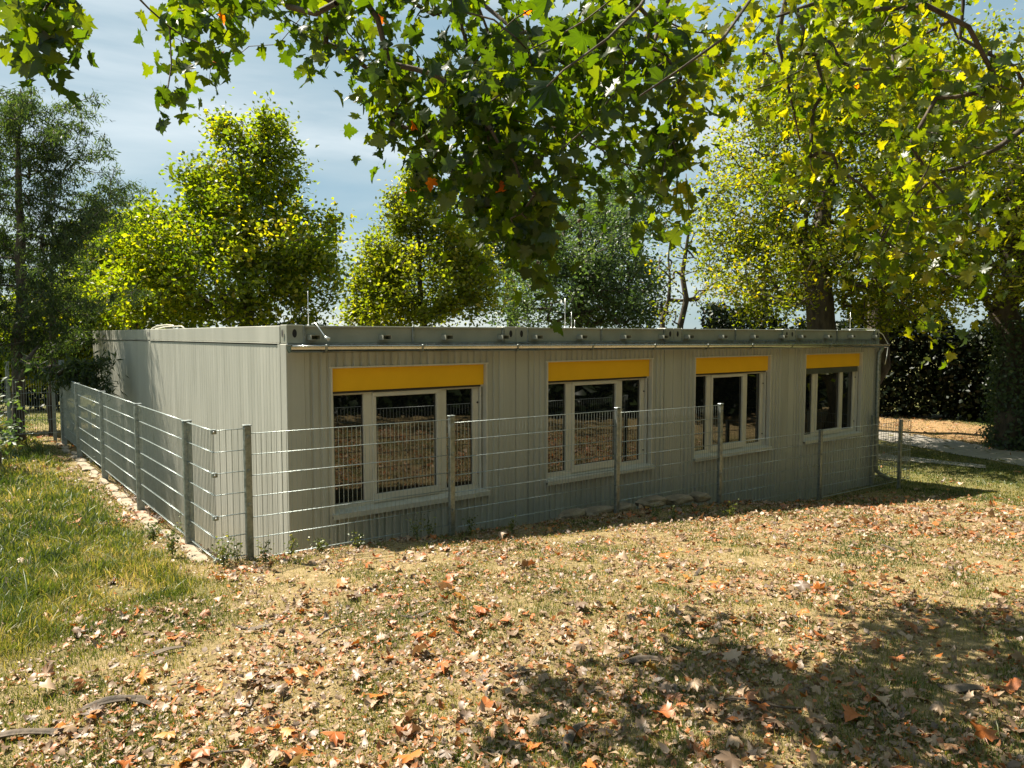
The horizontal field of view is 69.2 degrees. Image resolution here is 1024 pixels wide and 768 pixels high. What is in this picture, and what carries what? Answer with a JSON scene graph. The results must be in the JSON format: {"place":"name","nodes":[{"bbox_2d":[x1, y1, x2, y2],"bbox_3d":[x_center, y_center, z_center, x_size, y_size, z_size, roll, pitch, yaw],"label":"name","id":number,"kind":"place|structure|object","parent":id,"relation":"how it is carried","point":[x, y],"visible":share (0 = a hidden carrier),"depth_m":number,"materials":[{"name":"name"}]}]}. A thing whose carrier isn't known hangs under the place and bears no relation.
{"place":"outdoors","nodes":[
{"label":"outdoors","id":0,"kind":"place"},
{"bbox_2d":[0,340,1023,767],"bbox_3d":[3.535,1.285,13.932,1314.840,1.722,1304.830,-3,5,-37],"label":"ground","id":1,"kind":"structure","parent":0,"point":[310,578],"depth_m":4.55,"materials":[{"name":"soil"}]},
{"bbox_2d":[0,368,34,466],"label":"shrub","id":2,"kind":"object","parent":1,"relation":"on","point":[3,437],"visible":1,"depth_m":11.35,"materials":[{"name":"green plant"}]},
{"bbox_2d":[0,361,60,441],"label":"fence","id":3,"kind":"object","parent":1,"relation":"on","point":[9,408],"visible":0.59,"depth_m":14.18,"materials":[{"name":"metal"}]},
{"bbox_2d":[0,728,82,737],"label":"bark piece","id":4,"kind":"object","parent":1,"relation":"on","point":[26,731],"visible":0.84,"depth_m":3.35,"materials":[{"name":"wood"}]},
{"bbox_2d":[35,677,56,689],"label":"fallen leaf","id":5,"kind":"object","parent":1,"relation":"on","point":[47,683],"visible":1,"depth_m":3.77,"materials":[{"name":"beige plant"}]},
{"bbox_2d":[0,203,113,435],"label":"conifer","id":6,"kind":"object","parent":1,"relation":"on","point":[71,330],"visible":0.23,"depth_m":16.43,"materials":[{"name":"green plant"}]},
{"bbox_2d":[0,342,129,442],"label":"shrub","id":7,"kind":"object","parent":1,"relation":"on","point":[68,371],"visible":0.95,"depth_m":13.36,"materials":[{"name":"green plant"}]},
{"bbox_2d":[0,262,145,428],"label":"hazel shrub","id":8,"kind":"object","parent":1,"relation":"on","point":[115,324],"visible":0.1,"depth_m":18.14,"materials":[{"name":"green plant"}]},
{"bbox_2d":[0,82,160,442],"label":"conifer","id":9,"kind":"object","parent":1,"relation":"on","point":[17,111],"visible":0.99,"depth_m":14.40,"materials":[{"name":"green plant"}]},
{"bbox_2d":[80,703,106,718],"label":"fallen leaf","id":10,"kind":"object","parent":1,"relation":"on","point":[95,706],"visible":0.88,"depth_m":3.53,"materials":[{"name":"beige plant"}]},
{"bbox_2d":[85,405,126,490],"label":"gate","id":11,"kind":"structure","parent":1,"relation":"on","point":[91,460],"depth_m":12.69,"materials":[{"name":"metal"}]},
{"bbox_2d":[82,695,159,708],"bbox_3d":[-1.917,1.553,3.652,0.344,0.047,0.060,-1,4,-18],"label":"bark piece","id":12,"kind":"object","parent":1,"relation":"on","point":[112,699],"visible":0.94,"depth_m":3.63,"materials":[{"name":"wood"}]},
{"bbox_2d":[116,759,132,767],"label":"fallen leaf","id":13,"kind":"object","parent":1,"relation":"on","point":[123,763],"visible":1,"depth_m":3.04,"materials":[{"name":"orange plant"}]},
{"bbox_2d":[34,191,223,329],"bbox_3d":[-13.063,-2.587,24.907,6.398,7.824,6.432,-3,5,-37],"label":"cherry tree","id":14,"kind":"object","parent":1,"relation":"on","point":[92,256],"visible":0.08,"depth_m":24.18,"materials":[{"name":"green plant"}]},
{"bbox_2d":[58,360,219,563],"bbox_3d":[-5.605,0.748,10.339,0.098,1.901,10.086,-3,5,-37],"label":"fence","id":15,"kind":"object","parent":1,"relation":"on","point":[160,451],"visible":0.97,"depth_m":8.75,"materials":[{"name":"metal"}]},
{"bbox_2d":[138,668,153,683],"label":"fallen leaf","id":16,"kind":"object","parent":1,"relation":"on","point":[145,674],"visible":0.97,"depth_m":3.90,"materials":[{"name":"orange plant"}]},
{"bbox_2d":[141,517,162,541],"bbox_3d":[-3.572,1.440,7.353,0.187,0.252,0.209,-3,5,-37],"label":"weed","id":17,"kind":"object","parent":1,"relation":"on","point":[152,532],"visible":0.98,"depth_m":7.34,"materials":[{"name":"green plant"}]},
{"bbox_2d":[135,698,170,707],"bbox_3d":[-1.748,1.554,3.619,0.188,0.033,0.048,1,4,9],"label":"bark piece","id":18,"kind":"object","parent":1,"relation":"on","point":[141,700],"visible":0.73,"depth_m":3.61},
{"bbox_2d":[134,646,183,656],"bbox_3d":[-2.026,1.539,4.265,0.263,0.035,0.052,-1,4,-21],"label":"bark piece","id":19,"kind":"object","parent":1,"relation":"on","point":[159,651],"visible":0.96,"depth_m":4.26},
{"bbox_2d":[0,314,328,409],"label":"hedge","id":20,"kind":"object","parent":1,"relation":"on","point":[37,400],"visible":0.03,"depth_m":28.09,"materials":[{"name":"green plant"}]},
{"bbox_2d":[153,730,175,740],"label":"fallen leaf","id":21,"kind":"object","parent":1,"relation":"on","point":[169,735],"visible":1,"depth_m":3.24,"materials":[{"name":"yellow plant"}]},
{"bbox_2d":[158,513,183,557],"bbox_3d":[-3.038,1.351,6.606,0.223,0.403,0.169,-2,4,-24],"label":"weed","id":22,"kind":"object","parent":1,"relation":"on","point":[168,545],"visible":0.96,"depth_m":6.60,"materials":[{"name":"green plant"}]},
{"bbox_2d":[180,543,202,553],"bbox_3d":[-3.016,1.562,6.981,0.160,0.074,0.468,-3,5,-35],"label":"edging stone","id":23,"kind":"object","parent":1,"relation":"on","point":[194,547],"visible":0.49,"depth_m":6.95,"materials":[{"name":"stone"}]},
{"bbox_2d":[186,552,209,562],"bbox_3d":[-2.786,1.552,6.577,0.146,0.076,0.414,-3,5,-38],"label":"edging stone","id":24,"kind":"object","parent":1,"relation":"on","point":[199,556],"visible":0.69,"depth_m":6.54,"materials":[{"name":"stone"}]},
{"bbox_2d":[190,746,213,758],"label":"fallen leaf","id":25,"kind":"object","parent":1,"relation":"on","point":[195,753],"visible":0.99,"depth_m":3.09,"materials":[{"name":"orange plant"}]},
{"bbox_2d":[158,748,248,765],"bbox_3d":[-1.281,1.556,3.091,0.351,0.031,0.063,-2,4,-22],"label":"stick","id":26,"kind":"object","parent":1,"relation":"on","point":[227,751],"visible":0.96,"depth_m":3.12,"materials":[{"name":"wood"}]},
{"bbox_2d":[75,87,358,329],"bbox_3d":[-8.393,-3.740,21.813,7.889,10.326,7.668,-3,5,-37],"label":"cherry tree","id":27,"kind":"object","parent":1,"relation":"on","point":[293,264],"visible":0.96,"depth_m":21.07,"materials":[{"name":"green plant"}]},
{"bbox_2d":[211,532,236,565],"bbox_3d":[-2.428,1.394,6.262,0.210,0.327,0.166,0,4,-6],"label":"weed","id":28,"kind":"object","parent":1,"relation":"on","point":[224,557],"visible":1,"depth_m":6.25,"materials":[{"name":"green plant"}]},
{"bbox_2d":[226,535,242,562],"bbox_3d":[-2.396,1.423,6.419,0.137,0.289,0.166,-1,4,-17],"label":"weed","id":29,"kind":"object","parent":1,"relation":"on","point":[237,554],"visible":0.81,"depth_m":6.41,"materials":[{"name":"green plant"}]},
{"bbox_2d":[234,691,249,705],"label":"fallen leaf","id":30,"kind":"object","parent":1,"relation":"on","point":[240,702],"visible":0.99,"depth_m":3.57,"materials":[{"name":"beige plant"}]},
{"bbox_2d":[238,623,272,629],"bbox_3d":[-1.624,1.533,4.681,0.222,0.033,0.052,0,4,1],"label":"bark piece","id":31,"kind":"object","parent":1,"relation":"on","point":[254,627],"visible":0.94,"depth_m":4.67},
{"bbox_2d":[268,750,284,764],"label":"fallen leaf","id":32,"kind":"object","parent":1,"relation":"on","point":[272,754],"visible":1,"depth_m":3.04,"materials":[{"name":"beige plant"}]},
{"bbox_2d":[279,727,296,738],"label":"fallen leaf","id":33,"kind":"object","parent":1,"relation":"on","point":[286,731],"visible":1,"depth_m":3.29,"materials":[{"name":"yellow plant"}]},
{"bbox_2d":[283,531,298,557],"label":"weed","id":34,"kind":"object","parent":1,"relation":"on","point":[291,542],"visible":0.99,"depth_m":6.60,"materials":[{"name":"green plant"}]},
{"bbox_2d":[320,731,345,746],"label":"fallen leaf","id":35,"kind":"object","parent":1,"relation":"on","point":[334,736],"visible":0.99,"depth_m":3.20,"materials":[{"name":"orange plant"}]},
{"bbox_2d":[348,532,364,547],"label":"weed","id":36,"kind":"object","parent":1,"relation":"on","point":[358,544],"visible":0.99,"depth_m":7.07,"materials":[{"name":"green plant"}]},
{"bbox_2d":[363,695,377,709],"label":"fallen leaf","id":37,"kind":"object","parent":1,"relation":"on","point":[367,699],"visible":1,"depth_m":3.56,"materials":[{"name":"beige plant"}]},
{"bbox_2d":[391,708,416,718],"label":"fallen leaf","id":38,"kind":"object","parent":1,"relation":"on","point":[409,713],"visible":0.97,"depth_m":3.41,"materials":[{"name":"beige plant"}]},
{"bbox_2d":[394,719,415,739],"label":"fallen leaf","id":39,"kind":"object","parent":1,"relation":"on","point":[399,729],"visible":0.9,"depth_m":3.28,"materials":[{"name":"brown plant"}]},
{"bbox_2d":[394,748,422,762],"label":"fallen leaf","id":40,"kind":"object","parent":1,"relation":"on","point":[407,758],"visible":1,"depth_m":3.01,"materials":[{"name":"orange plant"}]},
{"bbox_2d":[405,512,425,540],"bbox_3d":[-0.948,1.410,7.312,0.159,0.292,0.171,2,4,24],"label":"weed","id":41,"kind":"object","parent":1,"relation":"on","point":[415,530],"visible":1,"depth_m":7.33,"materials":[{"name":"green plant"}]},
{"bbox_2d":[412,643,430,656],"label":"fallen leaf","id":42,"kind":"object","parent":1,"relation":"on","point":[418,648],"visible":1,"depth_m":4.16,"materials":[{"name":"brown plant"}]},
{"bbox_2d":[329,148,515,326],"bbox_3d":[-3.438,-3.701,26.988,6.281,10.104,6.536,-3,5,-37],"label":"lime tree","id":43,"kind":"object","parent":1,"relation":"on","point":[382,285],"visible":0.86,"depth_m":26.19,"materials":[{"name":"green plant"}]},
{"bbox_2d":[423,511,435,534],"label":"weed","id":44,"kind":"object","parent":1,"relation":"on","point":[429,530],"visible":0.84,"depth_m":7.57,"materials":[{"name":"green plant"}]},
{"bbox_2d":[436,660,452,672],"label":"fallen leaf","id":45,"kind":"object","parent":1,"relation":"on","point":[443,663],"visible":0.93,"depth_m":3.92,"materials":[{"name":"orange plant"}]},
{"bbox_2d":[440,582,453,591],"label":"fallen leaf","id":46,"kind":"object","parent":1,"relation":"on","point":[443,585],"visible":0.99,"depth_m":5.37,"materials":[{"name":"brown plant"}]},
{"bbox_2d":[462,513,477,533],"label":"weed","id":47,"kind":"object","parent":1,"relation":"on","point":[471,524],"visible":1,"depth_m":7.91,"materials":[{"name":"green plant"}]},
{"bbox_2d":[467,650,478,661],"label":"fallen leaf","id":48,"kind":"object","parent":1,"relation":"on","point":[472,656],"visible":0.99,"depth_m":4.08,"materials":[{"name":"beige plant"}]},
{"bbox_2d":[469,743,486,755],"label":"fallen leaf","id":49,"kind":"object","parent":1,"relation":"on","point":[474,747],"visible":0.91,"depth_m":3.10,"materials":[{"name":"beige plant"}]},
{"bbox_2d":[473,605,488,615],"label":"fallen leaf","id":50,"kind":"object","parent":1,"relation":"on","point":[481,609],"visible":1,"depth_m":4.76,"materials":[{"name":"orange plant"}]},
{"bbox_2d":[93,291,890,559],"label":"container building","id":51,"kind":"structure","parent":1,"relation":"on","point":[764,383],"depth_m":9.67,"materials":[{"name":"grey paint"}]},
{"bbox_2d":[329,362,490,519],"bbox_3d":[-1.137,0.589,8.517,2.054,1.630,0.200,-3,5,-37],"label":"window","id":52,"kind":"structure","parent":51,"relation":"in","point":[377,394],"depth_m":8.50,"materials":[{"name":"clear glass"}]},
{"bbox_2d":[546,358,654,485],"bbox_3d":[1.225,0.470,10.329,2.054,1.630,0.200,-3,5,-37],"label":"window","id":53,"kind":"structure","parent":51,"relation":"in","point":[573,386],"depth_m":10.34,"materials":[{"name":"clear glass"}]},
{"bbox_2d":[693,355,771,461],"bbox_3d":[3.596,0.351,12.148,2.054,1.630,0.200,-3,5,-37],"label":"window","id":54,"kind":"structure","parent":51,"relation":"in","point":[742,383],"depth_m":12.26,"materials":[{"name":"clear glass"}]},
{"bbox_2d":[803,352,863,443],"bbox_3d":[6.046,0.228,14.027,2.054,1.630,0.200,-3,5,-37],"label":"window","id":55,"kind":"structure","parent":51,"relation":"in","point":[833,381],"depth_m":14.13,"materials":[{"name":"white glass"}]},
{"bbox_2d":[0,0,1023,368],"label":"plane tree","id":56,"kind":"object","parent":1,"relation":"on","point":[496,138],"visible":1,"depth_m":4.71,"materials":[{"name":"green plant"}]},
{"bbox_2d":[0,414,1023,767],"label":"leaf litter","id":57,"kind":"object","parent":1,"relation":"on","point":[734,740],"visible":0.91,"depth_m":4.08,"materials":[{"name":"brown plant"}]},
{"bbox_2d":[256,535,273,561],"bbox_3d":[-2.153,1.447,6.452,0.163,0.230,0.126,-3,5,-37],"label":"weed","id":58,"kind":"object","parent":57,"relation":"on","point":[264,552],"visible":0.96,"depth_m":6.46,"materials":[{"name":"green plant"}]},
{"bbox_2d":[307,536,330,551],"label":"weed","id":59,"kind":"object","parent":57,"relation":"on","point":[320,547],"visible":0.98,"depth_m":6.85,"materials":[{"name":"green plant"}]},
{"bbox_2d":[507,706,522,719],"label":"fallen leaf","id":60,"kind":"object","parent":1,"relation":"on","point":[513,712],"visible":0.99,"depth_m":3.39,"materials":[{"name":"beige plant"}]},
{"bbox_2d":[526,711,549,728],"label":"fallen leaf","id":61,"kind":"object","parent":1,"relation":"on","point":[542,720],"visible":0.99,"depth_m":3.35,"materials":[{"name":"beige plant"}]},
{"bbox_2d":[429,141,694,326],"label":"oak tree","id":62,"kind":"object","parent":1,"relation":"on","point":[629,184],"visible":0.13,"depth_m":40.70,"materials":[{"name":"green plant"}]},
{"bbox_2d":[213,403,911,559],"bbox_3d":[2.338,1.324,10.622,12.897,2.468,0.791,-3,5,-37],"label":"fence","id":63,"kind":"object","parent":1,"relation":"on","point":[248,496],"visible":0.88,"depth_m":8.69,"materials":[{"name":"metal"}]},
{"bbox_2d":[558,508,585,519],"bbox_3d":[0.724,1.613,9.146,0.228,0.137,0.475,3,5,42],"label":"boulder","id":64,"kind":"object","parent":1,"relation":"on","point":[574,513],"visible":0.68,"depth_m":9.05,"materials":[{"name":"stone"}]},
{"bbox_2d":[561,721,587,754],"bbox_3d":[0.262,1.517,3.214,0.047,0.039,0.306,2,4,23],"label":"bark piece","id":65,"kind":"object","parent":1,"relation":"on","point":[571,734],"visible":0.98,"depth_m":3.17,"materials":[{"name":"wood"}]},
{"bbox_2d":[478,173,681,328],"bbox_3d":[3.232,-3.898,32.809,10.135,9.998,10.320,-3,5,-37],"label":"willow tree","id":66,"kind":"object","parent":1,"relation":"on","point":[595,277],"visible":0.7,"depth_m":31.00,"materials":[{"name":"green plant"}]},
{"bbox_2d":[581,758,596,767],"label":"fallen leaf","id":67,"kind":"object","parent":1,"relation":"on","point":[589,764],"visible":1,"depth_m":2.95,"materials":[{"name":"orange plant"}]},
{"bbox_2d":[583,505,612,516],"bbox_3d":[1.076,1.623,9.431,0.506,0.139,0.262,-3,5,-42],"label":"boulder","id":68,"kind":"object","parent":1,"relation":"on","point":[596,510],"visible":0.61,"depth_m":9.33,"materials":[{"name":"stone"}]},
{"bbox_2d":[611,502,635,512],"bbox_3d":[1.448,1.634,9.703,0.424,0.134,0.218,-3,5,-38],"label":"boulder","id":69,"kind":"object","parent":1,"relation":"on","point":[625,506],"visible":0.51,"depth_m":9.65,"materials":[{"name":"stone"}]},
{"bbox_2d":[619,655,666,664],"bbox_3d":[0.714,1.497,4.034,0.270,0.044,0.063,0,4,-6],"label":"bark piece","id":70,"kind":"object","parent":1,"relation":"on","point":[638,659],"visible":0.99,"depth_m":4.02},
{"bbox_2d":[635,495,666,507],"bbox_3d":[1.884,1.594,10.031,0.580,0.149,0.270,-3,5,-40],"label":"boulder","id":71,"kind":"object","parent":1,"relation":"on","point":[654,500],"visible":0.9,"depth_m":9.93,"materials":[{"name":"stone"}]},
{"bbox_2d":[652,700,677,717],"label":"fallen leaf","id":72,"kind":"object","parent":1,"relation":"on","point":[666,710],"visible":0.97,"depth_m":3.42,"materials":[{"name":"orange plant"}]},
{"bbox_2d":[665,494,693,505],"bbox_3d":[2.319,1.615,10.373,0.524,0.140,0.246,-3,5,-41],"label":"boulder","id":73,"kind":"object","parent":1,"relation":"on","point":[676,499],"visible":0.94,"depth_m":10.26,"materials":[{"name":"stone"}]},
{"bbox_2d":[637,174,730,328],"bbox_3d":[6.024,-2.950,26.055,3.172,8.903,2.014,0,4,-3],"label":"young tree","id":74,"kind":"object","parent":1,"relation":"on","point":[684,304],"visible":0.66,"depth_m":26.01,"materials":[{"name":"green plant"}]},
{"bbox_2d":[642,218,727,328],"bbox_3d":[6.522,-2.328,27.273,3.397,7.488,1.550,-1,4,-9],"label":"young tree","id":75,"kind":"object","parent":1,"relation":"on","point":[665,314],"visible":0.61,"depth_m":27.04,"materials":[{"name":"green plant"}]},
{"bbox_2d":[687,678,702,692],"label":"fallen leaf","id":76,"kind":"object","parent":1,"relation":"on","point":[695,683],"visible":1,"depth_m":3.64,"materials":[{"name":"beige plant"}]},
{"bbox_2d":[688,492,710,502],"bbox_3d":[2.685,1.627,10.663,0.346,0.133,0.235,-2,4,-27],"label":"boulder","id":77,"kind":"object","parent":1,"relation":"on","point":[698,497],"visible":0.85,"depth_m":10.58,"materials":[{"name":"stone"}]},
{"bbox_2d":[707,635,727,647],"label":"fallen leaf","id":78,"kind":"object","parent":1,"relation":"on","point":[714,640],"visible":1,"depth_m":4.27,"materials":[{"name":"brown plant"}]},
{"bbox_2d":[714,750,743,767],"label":"fallen leaf","id":79,"kind":"object","parent":1,"relation":"on","point":[731,760],"visible":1,"depth_m":2.92,"materials":[{"name":"beige plant"}]},
{"bbox_2d":[722,647,741,665],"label":"fallen leaf","id":80,"kind":"object","parent":1,"relation":"on","point":[731,654],"visible":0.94,"depth_m":4.02,"materials":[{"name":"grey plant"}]},
{"bbox_2d":[722,709,743,722],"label":"fallen leaf","id":81,"kind":"object","parent":1,"relation":"on","point":[740,717],"visible":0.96,"depth_m":3.36,"materials":[{"name":"brown plant"}]},
{"bbox_2d":[744,690,756,704],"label":"fallen leaf","id":82,"kind":"object","parent":1,"relation":"on","point":[748,695],"visible":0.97,"depth_m":3.52,"materials":[{"name":"brown plant"}]},
{"bbox_2d":[712,697,800,709],"bbox_3d":[1.150,1.504,3.501,0.404,0.028,0.059,1,4,16],"label":"stick","id":83,"kind":"object","parent":1,"relation":"on","point":[770,704],"visible":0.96,"depth_m":3.47,"materials":[{"name":"wood"}]},
{"bbox_2d":[758,757,774,767],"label":"fallen leaf","id":84,"kind":"object","parent":1,"relation":"on","point":[761,764],"visible":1,"depth_m":2.91,"materials":[{"name":"orange plant"}]},
{"bbox_2d":[765,716,789,729],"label":"fallen leaf","id":85,"kind":"object","parent":1,"relation":"on","point":[775,720],"visible":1,"depth_m":3.23,"materials":[{"name":"beige plant"}]},
{"bbox_2d":[770,671,786,684],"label":"fallen leaf","id":86,"kind":"object","parent":1,"relation":"on","point":[775,675],"visible":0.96,"depth_m":3.78,"materials":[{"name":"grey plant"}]},
{"bbox_2d":[793,580,810,591],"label":"fallen leaf","id":87,"kind":"object","parent":1,"relation":"on","point":[801,585],"visible":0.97,"depth_m":5.40,"materials":[{"name":"beige plant"}]},
{"bbox_2d":[812,717,836,732],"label":"fallen leaf","id":88,"kind":"object","parent":1,"relation":"on","point":[818,722],"visible":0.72,"depth_m":3.29,"materials":[{"name":"brown plant"}]},
{"bbox_2d":[673,2,992,339],"bbox_3d":[8.145,-4.277,19.886,8.020,12.575,8.008,-3,5,-37],"label":"maple tree","id":89,"kind":"object","parent":1,"relation":"on","point":[814,274],"visible":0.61,"depth_m":19.30,"materials":[{"name":"green plant"}]},
{"bbox_2d":[841,703,866,722],"bbox_3d":[1.547,1.481,3.347,0.112,0.051,0.102,0,4,7],"label":"fallen leaf","id":90,"kind":"object","parent":1,"relation":"on","point":[850,713],"visible":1,"depth_m":3.34,"materials":[{"name":"brown plant"}]},
{"bbox_2d":[694,295,1023,420],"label":"hedge","id":91,"kind":"object","parent":1,"relation":"on","point":[961,392],"visible":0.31,"depth_m":26.39,"materials":[{"name":"green plant"}]},
{"bbox_2d":[868,690,892,706],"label":"fallen leaf","id":92,"kind":"object","parent":1,"relation":"on","point":[883,699],"visible":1,"depth_m":3.52,"materials":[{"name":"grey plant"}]},
{"bbox_2d":[818,21,1023,384],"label":"maple tree","id":93,"kind":"object","parent":1,"relation":"on","point":[885,367],"visible":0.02,"depth_m":22.70,"materials":[{"name":"green plant"}]},
{"bbox_2d":[860,0,1023,449],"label":"ivy clad tree","id":94,"kind":"object","parent":1,"relation":"on","point":[1007,308],"visible":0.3,"depth_m":19.03,"materials":[{"name":"green plant"}]},
{"bbox_2d":[976,319,1023,450],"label":"ivy","id":95,"kind":"object","parent":94,"relation":"attached to","point":[995,379],"visible":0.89,"depth_m":19.15,"materials":[{"name":"green plant"}]},
{"bbox_2d":[937,683,983,692],"bbox_3d":[2.223,1.502,3.672,0.200,0.041,0.078,2,4,23],"label":"bark piece","id":96,"kind":"object","parent":1,"relation":"on","point":[962,687],"visible":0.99,"depth_m":3.66,"materials":[{"name":"wood"}]},
{"bbox_2d":[956,690,973,701],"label":"fallen leaf","id":97,"kind":"object","parent":1,"relation":"on","point":[968,696],"visible":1,"depth_m":3.51,"materials":[{"name":"beige plant"}]},
{"bbox_2d":[970,721,998,742],"bbox_3d":[2.024,1.484,3.175,0.104,0.077,0.125,3,5,38],"label":"fallen leaf","id":98,"kind":"object","parent":1,"relation":"on","point":[985,731],"visible":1,"depth_m":3.17,"materials":[{"name":"orange plant"}]},
{"bbox_2d":[980,693,997,705],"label":"fallen leaf","id":99,"kind":"object","parent":1,"relation":"on","point":[994,700],"visible":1,"depth_m":3.50,"materials":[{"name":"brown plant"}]},
{"bbox_2d":[999,677,1021,693],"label":"fallen leaf","id":100,"kind":"object","parent":1,"relation":"on","point":[1014,684],"visible":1,"depth_m":3.66,"materials":[{"name":"orange plant"}]},
{"bbox_2d":[1010,715,1023,732],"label":"fallen leaf","id":101,"kind":"object","parent":1,"relation":"on","point":[1013,724],"visible":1,"depth_m":3.24,"materials":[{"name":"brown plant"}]},
{"bbox_2d":[1011,650,1023,663],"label":"fallen leaf","id":102,"kind":"object","parent":1,"relation":"on","point":[1017,654],"visible":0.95,"depth_m":4.03,"materials":[{"name":"brown plant"}]},
{"bbox_2d":[0,413,1023,767],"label":"grass","id":103,"kind":"structure","parent":0,"point":[44,585],"depth_m":4.94,"materials":[{"name":"plant"}]},
{"bbox_2d":[0,0,1023,337],"label":"sky","id":104,"kind":"structure","parent":0,"point":[132,111],"materials":[{"name":"blue"}]},
{"bbox_2d":[878,453,985,467],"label":"path","id":105,"kind":"structure","parent":0,"point":[942,462],"depth_m":17.55,"materials":[{"name":"concrete"}]},
{"bbox_2d":[878,429,1023,465],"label":"path","id":106,"kind":"structure","parent":0,"point":[960,448],"depth_m":19.43,"materials":[{"name":"concrete"}]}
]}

